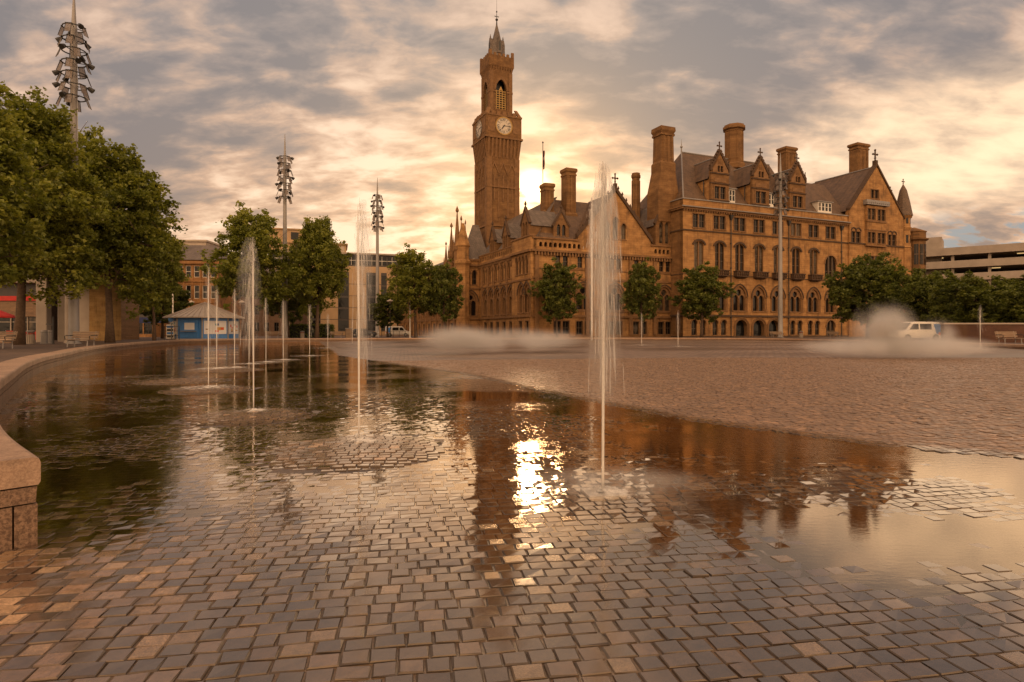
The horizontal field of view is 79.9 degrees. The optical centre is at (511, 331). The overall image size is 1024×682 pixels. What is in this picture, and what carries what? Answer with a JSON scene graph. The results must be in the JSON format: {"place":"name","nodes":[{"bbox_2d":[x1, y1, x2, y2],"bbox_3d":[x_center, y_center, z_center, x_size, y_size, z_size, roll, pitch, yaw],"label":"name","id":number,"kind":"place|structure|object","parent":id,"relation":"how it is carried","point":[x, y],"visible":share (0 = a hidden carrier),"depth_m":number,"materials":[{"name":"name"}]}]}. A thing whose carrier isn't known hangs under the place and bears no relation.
{"place":"outdoors","nodes":[
{"label":"outdoors","id":0,"kind":"place"},
{"bbox_2d":[0,279,138,339],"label":"cafe building","id":1,"kind":"structure","parent":0,"point":[129,327],"depth_m":64.50,"materials":[{"name":"beige stone"}]},
{"bbox_2d":[0,318,9,331],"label":"window","id":2,"kind":"structure","parent":1,"relation":"in","point":[4,322],"depth_m":64.20,"materials":[{"name":"grey glass"}]},
{"bbox_2d":[10,317,26,330],"bbox_3d":[-51.811,-0.300,64.275,1.671,2.480,0.350,0,0,0],"label":"window","id":3,"kind":"structure","parent":1,"relation":"in","point":[12,320],"depth_m":64.20,"materials":[{"name":"grey glass"}]},
{"bbox_2d":[27,317,35,330],"bbox_3d":[-50.060,-0.300,64.275,1.671,2.480,0.350,0,0,0],"label":"window","id":4,"kind":"structure","parent":1,"relation":"in","point":[31,321],"depth_m":64.20,"materials":[{"name":"grey glass"}]},
{"bbox_2d":[36,273,51,341],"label":"column","id":5,"kind":"structure","parent":1,"relation":"attached to","point":[43,315],"depth_m":53.61,"materials":[{"name":"beige stone"}]},
{"bbox_2d":[79,268,120,340],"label":"stone building","id":6,"kind":"structure","parent":0,"point":[92,312],"depth_m":62.00,"materials":[{"name":"beige stone"}]},
{"bbox_2d":[123,268,171,336],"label":"shop building","id":7,"kind":"structure","parent":0,"point":[145,329],"depth_m":104.55,"materials":[{"name":"stone"}]},
{"bbox_2d":[144,323,151,333],"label":"window","id":8,"kind":"structure","parent":7,"relation":"in","point":[147,326],"depth_m":104.57,"materials":[{"name":"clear glass"}]},
{"bbox_2d":[170,245,241,334],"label":"shop building","id":9,"kind":"structure","parent":0,"point":[197,283],"depth_m":112.34,"materials":[{"name":"brick"}]},
{"bbox_2d":[194,285,198,297],"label":"window","id":10,"kind":"structure","parent":9,"relation":"in","point":[196,287],"depth_m":112.35,"materials":[{"name":"grey glass"}]},
{"bbox_2d":[179,240,226,251],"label":"office block","id":11,"kind":"structure","parent":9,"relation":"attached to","point":[198,242],"depth_m":165.14,"materials":[{"name":"beige glass"}]},
{"bbox_2d":[242,269,307,335],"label":"terrace building","id":12,"kind":"structure","parent":0,"point":[264,325],"depth_m":132.13,"materials":[{"name":"brown brick"}]},
{"bbox_2d":[269,228,403,334],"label":"apartment building","id":13,"kind":"structure","parent":0,"point":[342,315],"depth_m":152.06,"materials":[{"name":"beige glass"}]},
{"bbox_2d":[367,257,375,264],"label":"window","id":14,"kind":"structure","parent":13,"relation":"in","point":[370,260],"depth_m":153.72,"materials":[{"name":"grey glass"}]},
{"bbox_2d":[0,340,1023,681],"bbox_3d":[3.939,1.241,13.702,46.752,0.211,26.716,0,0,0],"label":"pool floor","id":15,"kind":"structure","parent":0,"point":[822,613],"depth_m":3.62,"materials":[{"name":"stone"}]},
{"bbox_2d":[193,284,216,387],"bbox_3d":[-6.739,-0.134,13.572,1.643,2.780,1.531,0,0,-42],"label":"fountain jet","id":16,"kind":"object","parent":15,"relation":"on","point":[208,342],"visible":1,"depth_m":13.59,"materials":[{"name":"white liquid"}]},
{"bbox_2d":[199,299,218,368],"bbox_3d":[-9.851,-0.144,20.478,1.960,2.811,1.656,0,0,-35],"label":"fountain jet","id":17,"kind":"object","parent":15,"relation":"on","point":[216,336],"visible":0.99,"depth_m":20.49,"materials":[{"name":"white liquid"}]},
{"bbox_2d":[230,300,241,367],"bbox_3d":[-9.821,-0.140,21.500,2.005,2.850,1.670,0,0,0],"label":"fountain jet","id":18,"kind":"object","parent":15,"relation":"on","point":[234,337],"visible":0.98,"depth_m":21.49,"materials":[{"name":"white liquid"}]},
{"bbox_2d":[249,266,261,411],"bbox_3d":[-4.045,-0.119,9.488,0.639,2.726,0.685,0,0,-34],"label":"fountain jet","id":19,"kind":"object","parent":15,"relation":"on","point":[253,410],"visible":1,"depth_m":9.49,"materials":[{"name":"white liquid"}]},
{"bbox_2d":[353,239,375,442],"bbox_3d":[-1.754,-0.129,6.892,0.693,2.765,0.599,0,0,43],"label":"fountain jet","id":20,"kind":"object","parent":15,"relation":"on","point":[358,440],"visible":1,"depth_m":6.89,"materials":[{"name":"white liquid"}]},
{"bbox_2d":[590,217,592,340],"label":"fountain jet","id":21,"kind":"object","parent":15,"relation":"on","point":[591,233],"visible":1,"depth_m":75.90,"materials":[{"name":"white liquid"}]},
{"bbox_2d":[580,218,627,498],"bbox_3d":[0.754,-0.030,4.860,0.674,2.652,0.613,0,0,0],"label":"fountain jet","id":22,"kind":"object","parent":15,"relation":"on","point":[602,491],"visible":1,"depth_m":4.85,"materials":[{"name":"white liquid"}]},
{"bbox_2d":[0,342,1023,556],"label":"water","id":23,"kind":"structure","parent":0,"point":[748,449],"depth_m":7.03,"materials":[{"name":"liquid"}]},
{"bbox_2d":[0,335,1023,361],"bbox_3d":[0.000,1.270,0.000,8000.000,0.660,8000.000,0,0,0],"label":"ground","id":24,"kind":"structure","parent":0,"point":[8,352],"depth_m":57.47,"materials":[{"name":"grey stone"}]},
{"bbox_2d":[0,310,14,317],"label":"parasol","id":25,"kind":"object","parent":24,"relation":"on","point":[3,314],"visible":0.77,"depth_m":57.77,"materials":[{"name":"red fabric"}]},
{"bbox_2d":[0,331,17,348],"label":"bench","id":26,"kind":"object","parent":24,"relation":"on","point":[8,335],"visible":1,"depth_m":34.09,"materials":[{"name":"wood"}]},
{"bbox_2d":[26,330,34,343],"bbox_3d":[-36.240,0.420,46.000,0.620,1.040,0.604,0,0,0],"label":"litter bin","id":27,"kind":"object","parent":24,"relation":"on","point":[30,336],"visible":0.97,"depth_m":45.80,"materials":[{"name":"grey concrete"}]},
{"bbox_2d":[0,80,70,287],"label":"tree","id":28,"kind":"object","parent":24,"relation":"on","point":[17,171],"visible":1,"depth_m":31.93,"materials":[{"name":"green plant"}]},
{"bbox_2d":[40,330,48,343],"bbox_3d":[-35.980,0.415,47.000,0.544,1.050,0.530,0,0,0],"label":"bollard","id":29,"kind":"object","parent":24,"relation":"on","point":[43,336],"visible":1,"depth_m":46.82,"materials":[{"name":"metal"}]},
{"bbox_2d":[0,85,120,344],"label":"tree","id":30,"kind":"object","parent":24,"relation":"on","point":[74,214],"visible":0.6,"depth_m":42.62,"materials":[{"name":"green plant"}]},
{"bbox_2d":[58,281,64,341],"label":"column","id":31,"kind":"structure","parent":24,"relation":"on","point":[61,321],"depth_m":55.71,"materials":[{"name":"beige stone"}]},
{"bbox_2d":[64,270,68,342],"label":"column","id":32,"kind":"structure","parent":24,"relation":"on","point":[66,317],"depth_m":49.61,"materials":[{"name":"grey concrete"}]},
{"bbox_2d":[52,0,94,343],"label":"light mast","id":33,"kind":"object","parent":24,"relation":"on","point":[74,38],"visible":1,"depth_m":45.79,"materials":[{"name":"metal"}]},
{"bbox_2d":[30,109,127,287],"bbox_3d":[-42.804,-10.149,57.920,11.839,22.219,12.167,0,0,-42],"label":"tree","id":34,"kind":"object","parent":24,"relation":"on","point":[87,136],"depth_m":58.20,"materials":[{"name":"green plant"}]},
{"bbox_2d":[64,331,98,346],"bbox_3d":[-26.128,0.458,37.104,1.900,0.969,0.698,0,0,12],"label":"bench","id":35,"kind":"object","parent":24,"relation":"on","point":[89,335],"visible":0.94,"depth_m":37.23,"materials":[{"name":"wood"}]},
{"bbox_2d":[40,134,187,342],"bbox_3d":[-34.345,-7.663,52.180,11.850,17.235,10.996,0,0,0],"label":"tree","id":36,"kind":"object","parent":24,"relation":"on","point":[142,202],"visible":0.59,"depth_m":51.44,"materials":[{"name":"green plant"}]},
{"bbox_2d":[121,223,191,340],"bbox_3d":[-37.566,-6.164,63.959,6.567,14.235,6.017,0,0,22],"label":"tree","id":37,"kind":"object","parent":24,"relation":"on","point":[176,273],"visible":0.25,"depth_m":63.87,"materials":[{"name":"green plant"}]},
{"bbox_2d":[139,281,193,337],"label":"tree","id":38,"kind":"object","parent":24,"relation":"on","point":[181,302],"visible":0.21,"depth_m":83.32,"materials":[{"name":"green plant"}]},
{"bbox_2d":[166,325,174,338],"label":"notice stand","id":39,"kind":"object","parent":24,"relation":"on","point":[168,330],"visible":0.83,"depth_m":70.75,"materials":[{"name":"white paint"}]},
{"bbox_2d":[164,326,179,339],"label":"handrail","id":40,"kind":"object","parent":24,"relation":"on","point":[171,335],"visible":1,"depth_m":67.97,"materials":[{"name":"metal"}]},
{"bbox_2d":[162,302,244,339],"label":"kiosk","id":41,"kind":"object","parent":24,"relation":"on","point":[192,322],"visible":0.91,"depth_m":71.26,"materials":[{"name":"blue paint"}]},
{"bbox_2d":[197,200,296,338],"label":"tree","id":42,"kind":"object","parent":24,"relation":"on","point":[250,249],"visible":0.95,"depth_m":78.40,"materials":[{"name":"green plant"}]},
{"bbox_2d":[275,137,294,337],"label":"light mast","id":43,"kind":"object","parent":24,"relation":"on","point":[285,170],"visible":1,"depth_m":84.78,"materials":[{"name":"metal"}]},
{"bbox_2d":[264,277,312,337],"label":"tree","id":44,"kind":"object","parent":24,"relation":"on","point":[275,306],"visible":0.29,"depth_m":91.12,"materials":[{"name":"green plant"}]},
{"bbox_2d":[289,323,334,337],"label":"hedge","id":45,"kind":"object","parent":24,"relation":"on","point":[325,330],"visible":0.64,"depth_m":92.50,"materials":[{"name":"green plant"}]},
{"bbox_2d":[279,215,352,337],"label":"tree","id":46,"kind":"object","parent":24,"relation":"on","point":[319,252],"visible":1,"depth_m":82.09,"materials":[{"name":"green plant"}]},
{"bbox_2d":[345,328,352,337],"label":"timber box","id":47,"kind":"object","parent":24,"relation":"on","point":[349,332],"visible":1,"depth_m":88.58,"materials":[{"name":"wood"}]},
{"bbox_2d":[353,328,378,336],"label":"parked car","id":48,"kind":"object","parent":24,"relation":"on","point":[363,331],"visible":0.69,"depth_m":104.15,"materials":[{"name":"paint"}]},
{"bbox_2d":[370,178,384,336],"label":"light mast","id":49,"kind":"object","parent":24,"relation":"on","point":[378,210],"visible":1,"depth_m":108.76,"materials":[{"name":"metal"}]},
{"bbox_2d":[368,289,408,336],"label":"tree","id":50,"kind":"object","parent":24,"relation":"on","point":[381,306],"visible":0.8,"depth_m":100.88,"materials":[{"name":"green plant"}]},
{"bbox_2d":[385,326,408,335],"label":"parked van","id":51,"kind":"object","parent":24,"relation":"on","point":[399,330],"visible":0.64,"depth_m":117.12,"materials":[{"name":"paint"}]},
{"bbox_2d":[409,300,410,337],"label":"slim pole","id":52,"kind":"object","parent":24,"relation":"on","point":[409,320],"visible":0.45,"depth_m":91.95,"materials":[{"name":"grey metal"}]},
{"bbox_2d":[385,243,442,337],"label":"tree","id":53,"kind":"object","parent":24,"relation":"on","point":[414,264],"visible":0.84,"depth_m":90.48,"materials":[{"name":"green plant"}]},
{"bbox_2d":[421,258,464,337],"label":"tree","id":54,"kind":"object","parent":24,"relation":"on","point":[443,280],"visible":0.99,"depth_m":88.99,"materials":[{"name":"green plant"}]},
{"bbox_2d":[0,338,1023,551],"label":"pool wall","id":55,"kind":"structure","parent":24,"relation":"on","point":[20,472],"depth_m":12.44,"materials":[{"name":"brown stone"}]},
{"bbox_2d":[541,334,568,337],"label":"stone plinth","id":56,"kind":"structure","parent":24,"relation":"on","point":[554,335],"depth_m":89.78,"materials":[{"name":"brown stone"}]},
{"bbox_2d":[527,257,585,337],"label":"tree","id":57,"kind":"object","parent":24,"relation":"on","point":[558,285],"visible":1,"depth_m":85.83,"materials":[{"name":"green plant"}]},
{"bbox_2d":[618,257,662,337],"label":"tree","id":58,"kind":"object","parent":24,"relation":"on","point":[640,279],"visible":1,"depth_m":87.13,"materials":[{"name":"green plant"}]},
{"bbox_2d":[398,11,928,337],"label":"city hall","id":59,"kind":"structure","parent":24,"relation":"on","point":[689,211],"depth_m":102.75,"materials":[{"name":"brown stone"}]},
{"bbox_2d":[471,269,476,284],"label":"lancet window","id":60,"kind":"structure","parent":59,"relation":"in","point":[473,272],"depth_m":109.51,"materials":[{"name":"black glass"}]},
{"bbox_2d":[469,290,478,316],"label":"traceried window","id":61,"kind":"structure","parent":59,"relation":"in","point":[473,303],"depth_m":109.48,"materials":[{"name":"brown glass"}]},
{"bbox_2d":[482,289,486,316],"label":"traceried window","id":62,"kind":"structure","parent":59,"relation":"in","point":[485,302],"depth_m":107.21,"materials":[{"name":"brown glass"}]},
{"bbox_2d":[488,288,492,315],"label":"traceried window","id":63,"kind":"structure","parent":59,"relation":"in","point":[491,298],"depth_m":104.94,"materials":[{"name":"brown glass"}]},
{"bbox_2d":[493,287,499,315],"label":"traceried window","id":64,"kind":"structure","parent":59,"relation":"in","point":[497,298],"depth_m":102.39,"materials":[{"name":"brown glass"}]},
{"bbox_2d":[500,285,505,314],"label":"traceried window","id":65,"kind":"structure","parent":59,"relation":"in","point":[503,287],"depth_m":99.44,"materials":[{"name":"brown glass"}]},
{"bbox_2d":[506,284,511,314],"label":"traceried window","id":66,"kind":"structure","parent":59,"relation":"in","point":[510,298],"depth_m":97.33,"materials":[{"name":"brown glass"}]},
{"bbox_2d":[518,320,522,335],"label":"low window","id":67,"kind":"structure","parent":59,"relation":"in","point":[521,321],"depth_m":92.33,"materials":[{"name":"black glass"}]},
{"bbox_2d":[516,282,525,313],"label":"traceried window","id":68,"kind":"structure","parent":59,"relation":"in","point":[520,299],"depth_m":92.49,"materials":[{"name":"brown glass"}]},
{"bbox_2d":[522,281,531,313],"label":"traceried window","id":69,"kind":"structure","parent":59,"relation":"in","point":[526,282],"depth_m":89.97,"materials":[{"name":"brown glass"}]},
{"bbox_2d":[553,320,561,333],"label":"low window","id":70,"kind":"structure","parent":59,"relation":"in","point":[554,324],"depth_m":90.65,"materials":[{"name":"black glass"}]},
{"bbox_2d":[562,320,569,335],"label":"low window","id":71,"kind":"structure","parent":59,"relation":"in","point":[564,322],"depth_m":91.25,"materials":[{"name":"black glass"}]},
{"bbox_2d":[575,320,583,335],"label":"low window","id":72,"kind":"structure","parent":59,"relation":"in","point":[578,323],"depth_m":92.17,"materials":[{"name":"black glass"}]},
{"bbox_2d":[574,281,593,310],"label":"traceried window","id":73,"kind":"structure","parent":59,"relation":"in","point":[581,307],"depth_m":92.42,"materials":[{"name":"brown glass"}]},
{"bbox_2d":[604,221,610,239],"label":"lancet window","id":74,"kind":"structure","parent":59,"relation":"in","point":[605,224],"depth_m":94.13,"materials":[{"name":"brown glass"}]},
{"bbox_2d":[607,320,614,334],"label":"low window","id":75,"kind":"structure","parent":59,"relation":"in","point":[609,322],"depth_m":94.38,"materials":[{"name":"black glass"}]},
{"bbox_2d":[606,282,623,310],"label":"traceried window","id":76,"kind":"structure","parent":59,"relation":"in","point":[614,294],"depth_m":94.75,"materials":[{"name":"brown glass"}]},
{"bbox_2d":[612,216,618,239],"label":"lancet window","id":77,"kind":"structure","parent":59,"relation":"in","point":[614,221],"depth_m":94.70,"materials":[{"name":"brown glass"}]},
{"bbox_2d":[615,320,622,334],"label":"low window","id":78,"kind":"structure","parent":59,"relation":"in","point":[617,324],"depth_m":94.98,"materials":[{"name":"black glass"}]},
{"bbox_2d":[620,222,626,240],"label":"lancet window","id":79,"kind":"structure","parent":59,"relation":"in","point":[622,226],"depth_m":95.31,"materials":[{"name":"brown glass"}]},
{"bbox_2d":[633,321,639,334],"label":"low window","id":80,"kind":"structure","parent":59,"relation":"in","point":[635,323],"depth_m":96.26,"materials":[{"name":"black glass"}]},
{"bbox_2d":[640,321,647,334],"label":"low window","id":81,"kind":"structure","parent":59,"relation":"in","point":[644,324],"depth_m":96.90,"materials":[{"name":"black glass"}]},
{"bbox_2d":[657,321,664,334],"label":"low window","id":82,"kind":"structure","parent":59,"relation":"in","point":[659,323],"depth_m":98.16,"materials":[{"name":"black glass"}]},
{"bbox_2d":[657,284,670,311],"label":"traceried window","id":83,"kind":"structure","parent":59,"relation":"in","point":[664,292],"depth_m":98.55,"materials":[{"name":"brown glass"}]},
{"bbox_2d":[665,321,670,334],"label":"low window","id":84,"kind":"structure","parent":59,"relation":"in","point":[667,323],"depth_m":98.74,"materials":[{"name":"black glass"}]},
{"bbox_2d":[691,318,697,335],"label":"low arched window","id":85,"kind":"structure","parent":59,"relation":"in","point":[693,324],"depth_m":97.11,"materials":[{"name":"black glass"}]},
{"bbox_2d":[692,212,705,228],"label":"mullioned window","id":86,"kind":"structure","parent":59,"relation":"in","point":[697,219],"depth_m":97.40,"materials":[{"name":"brown glass"}]},
{"bbox_2d":[692,239,705,269],"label":"tall window","id":87,"kind":"structure","parent":59,"relation":"in","point":[698,251],"depth_m":97.40,"materials":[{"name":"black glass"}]},
{"bbox_2d":[713,214,726,230],"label":"mullioned window","id":88,"kind":"structure","parent":59,"relation":"in","point":[718,221],"depth_m":99.05,"materials":[{"name":"brown glass"}]},
{"bbox_2d":[713,240,726,268],"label":"tall window","id":89,"kind":"structure","parent":59,"relation":"in","point":[718,247],"depth_m":99.05,"materials":[{"name":"black glass"}]},
{"bbox_2d":[713,286,727,311],"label":"traceried window","id":90,"kind":"structure","parent":59,"relation":"in","point":[722,302],"depth_m":99.54,"materials":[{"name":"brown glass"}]},
{"bbox_2d":[720,319,726,335],"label":"low arched window","id":91,"kind":"structure","parent":59,"relation":"in","point":[722,322],"depth_m":99.49,"materials":[{"name":"black glass"}]},
{"bbox_2d":[733,216,745,231],"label":"mullioned window","id":92,"kind":"structure","parent":59,"relation":"in","point":[738,223],"depth_m":100.74,"materials":[{"name":"brown glass"}]},
{"bbox_2d":[733,242,746,271],"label":"tall window","id":93,"kind":"structure","parent":59,"relation":"in","point":[738,248],"depth_m":100.74,"materials":[{"name":"black glass"}]},
{"bbox_2d":[732,283,747,311],"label":"traceried window","id":94,"kind":"structure","parent":59,"relation":"in","point":[739,303],"depth_m":101.03,"materials":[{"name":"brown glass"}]},
{"bbox_2d":[734,317,749,336],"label":"door","id":95,"kind":"structure","parent":59,"relation":"in","point":[738,325],"depth_m":101.28,"materials":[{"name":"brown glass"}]},
{"bbox_2d":[751,317,766,336],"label":"door","id":96,"kind":"structure","parent":59,"relation":"in","point":[756,326],"depth_m":102.80,"materials":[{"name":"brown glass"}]},
{"bbox_2d":[753,218,765,233],"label":"mullioned window","id":97,"kind":"structure","parent":59,"relation":"in","point":[758,224],"depth_m":102.47,"materials":[{"name":"brown glass"}]},
{"bbox_2d":[753,243,765,270],"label":"tall window","id":98,"kind":"structure","parent":59,"relation":"in","point":[758,250],"depth_m":102.47,"materials":[{"name":"black glass"}]},
{"bbox_2d":[751,284,767,311],"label":"traceried window","id":99,"kind":"structure","parent":59,"relation":"in","point":[758,301],"depth_m":102.67,"materials":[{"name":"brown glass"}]},
{"bbox_2d":[767,318,777,335],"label":"door","id":100,"kind":"structure","parent":59,"relation":"in","point":[771,326],"depth_m":104.24,"materials":[{"name":"brown glass"}]},
{"bbox_2d":[772,220,783,235],"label":"mullioned window","id":101,"kind":"structure","parent":59,"relation":"in","point":[775,225],"depth_m":104.09,"materials":[{"name":"brown glass"}]},
{"bbox_2d":[772,245,783,271],"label":"tall window","id":102,"kind":"structure","parent":59,"relation":"in","point":[774,248],"depth_m":104.09,"materials":[{"name":"brown glass"}]},
{"bbox_2d":[770,285,785,312],"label":"traceried window","id":103,"kind":"structure","parent":59,"relation":"in","point":[774,293],"depth_m":104.21,"materials":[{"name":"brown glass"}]},
{"bbox_2d":[790,222,801,236],"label":"mullioned window","id":104,"kind":"structure","parent":59,"relation":"in","point":[794,228],"depth_m":105.85,"materials":[{"name":"brown glass"}]},
{"bbox_2d":[790,246,801,274],"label":"tall window","id":105,"kind":"structure","parent":59,"relation":"in","point":[795,253],"depth_m":105.88,"materials":[{"name":"brown glass"}]},
{"bbox_2d":[789,286,803,312],"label":"traceried window","id":106,"kind":"structure","parent":59,"relation":"in","point":[794,297],"depth_m":106.04,"materials":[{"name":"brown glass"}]},
{"bbox_2d":[806,286,820,312],"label":"traceried window","id":107,"kind":"structure","parent":59,"relation":"in","point":[813,306],"depth_m":107.81,"materials":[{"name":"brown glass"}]},
{"bbox_2d":[808,224,819,238],"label":"mullioned window","id":108,"kind":"structure","parent":59,"relation":"in","point":[812,229],"depth_m":107.50,"materials":[{"name":"brown glass"}]},
{"bbox_2d":[808,247,819,275],"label":"tall window","id":109,"kind":"structure","parent":59,"relation":"in","point":[812,253],"depth_m":107.50,"materials":[{"name":"brown glass"}]},
{"bbox_2d":[825,225,835,239],"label":"mullioned window","id":110,"kind":"structure","parent":59,"relation":"in","point":[829,231],"depth_m":109.19,"materials":[{"name":"brown glass"}]},
{"bbox_2d":[824,289,836,312],"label":"traceried window","id":111,"kind":"structure","parent":59,"relation":"in","point":[828,309],"depth_m":109.38,"materials":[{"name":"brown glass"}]},
{"bbox_2d":[825,319,835,334],"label":"broad arched window","id":112,"kind":"structure","parent":59,"relation":"in","point":[829,326],"depth_m":109.19,"materials":[{"name":"black glass"}]},
{"bbox_2d":[824,255,837,279],"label":"broad arched window","id":113,"kind":"structure","parent":59,"relation":"in","point":[829,262],"depth_m":109.30,"materials":[{"name":"brown glass"}]},
{"bbox_2d":[851,230,860,242],"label":"mullioned window","id":114,"kind":"structure","parent":59,"relation":"in","point":[855,236],"depth_m":111.42,"materials":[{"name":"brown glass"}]},
{"bbox_2d":[870,188,879,199],"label":"mullioned window","id":115,"kind":"structure","parent":59,"relation":"in","point":[873,193],"depth_m":113.45,"materials":[{"name":"brown glass"}]},
{"bbox_2d":[887,234,896,245],"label":"mullioned window","id":116,"kind":"structure","parent":59,"relation":"in","point":[890,237],"depth_m":115.35,"materials":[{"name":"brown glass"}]},
{"bbox_2d":[668,261,739,337],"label":"tree","id":117,"kind":"object","parent":24,"relation":"on","point":[693,290],"visible":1,"depth_m":86.78,"materials":[{"name":"green plant"}]},
{"bbox_2d":[772,153,789,337],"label":"light mast","id":118,"kind":"object","parent":24,"relation":"on","point":[780,187],"visible":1,"depth_m":93.77,"materials":[{"name":"metal"}]},
{"bbox_2d":[821,251,909,338],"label":"tree","id":119,"kind":"object","parent":24,"relation":"on","point":[852,298],"visible":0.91,"depth_m":77.53,"materials":[{"name":"green plant"}]},
{"bbox_2d":[888,322,941,340],"bbox_3d":[41.611,-0.037,62.999,4.800,1.945,1.950,0,0,-3],"label":"van","id":120,"kind":"object","parent":24,"relation":"on","point":[907,331],"visible":0.94,"depth_m":62.14,"materials":[{"name":"white paint"}]},
{"bbox_2d":[884,268,965,338],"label":"tree","id":121,"kind":"object","parent":24,"relation":"on","point":[910,292],"visible":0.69,"depth_m":70.92,"materials":[{"name":"green plant"}]},
{"bbox_2d":[919,270,1023,322],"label":"tree","id":122,"kind":"object","parent":24,"relation":"on","point":[976,302],"visible":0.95,"depth_m":60.43,"materials":[{"name":"green plant"}]},
{"bbox_2d":[926,237,1023,321],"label":"car park","id":123,"kind":"structure","parent":24,"relation":"on","point":[1006,261],"depth_m":136.73,"materials":[{"name":"grey concrete"}]},
{"bbox_2d":[993,274,1023,322],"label":"tree","id":124,"kind":"object","parent":24,"relation":"on","point":[1018,313],"visible":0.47,"depth_m":58.82,"materials":[{"name":"green plant"}]},
{"bbox_2d":[994,331,1023,343],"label":"bench","id":125,"kind":"object","parent":24,"relation":"on","point":[1006,334],"visible":0.94,"depth_m":45.26,"materials":[{"name":"wood"}]},
{"bbox_2d":[0,0,1023,278],"label":"sky","id":126,"kind":"structure","parent":0,"point":[209,93],"materials":[{"name":"grey"}]},
{"bbox_2d":[940,323,1023,342],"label":"retaining wall","id":127,"kind":"structure","parent":0,"point":[968,332],"depth_m":52.00,"materials":[{"name":"red brick"}]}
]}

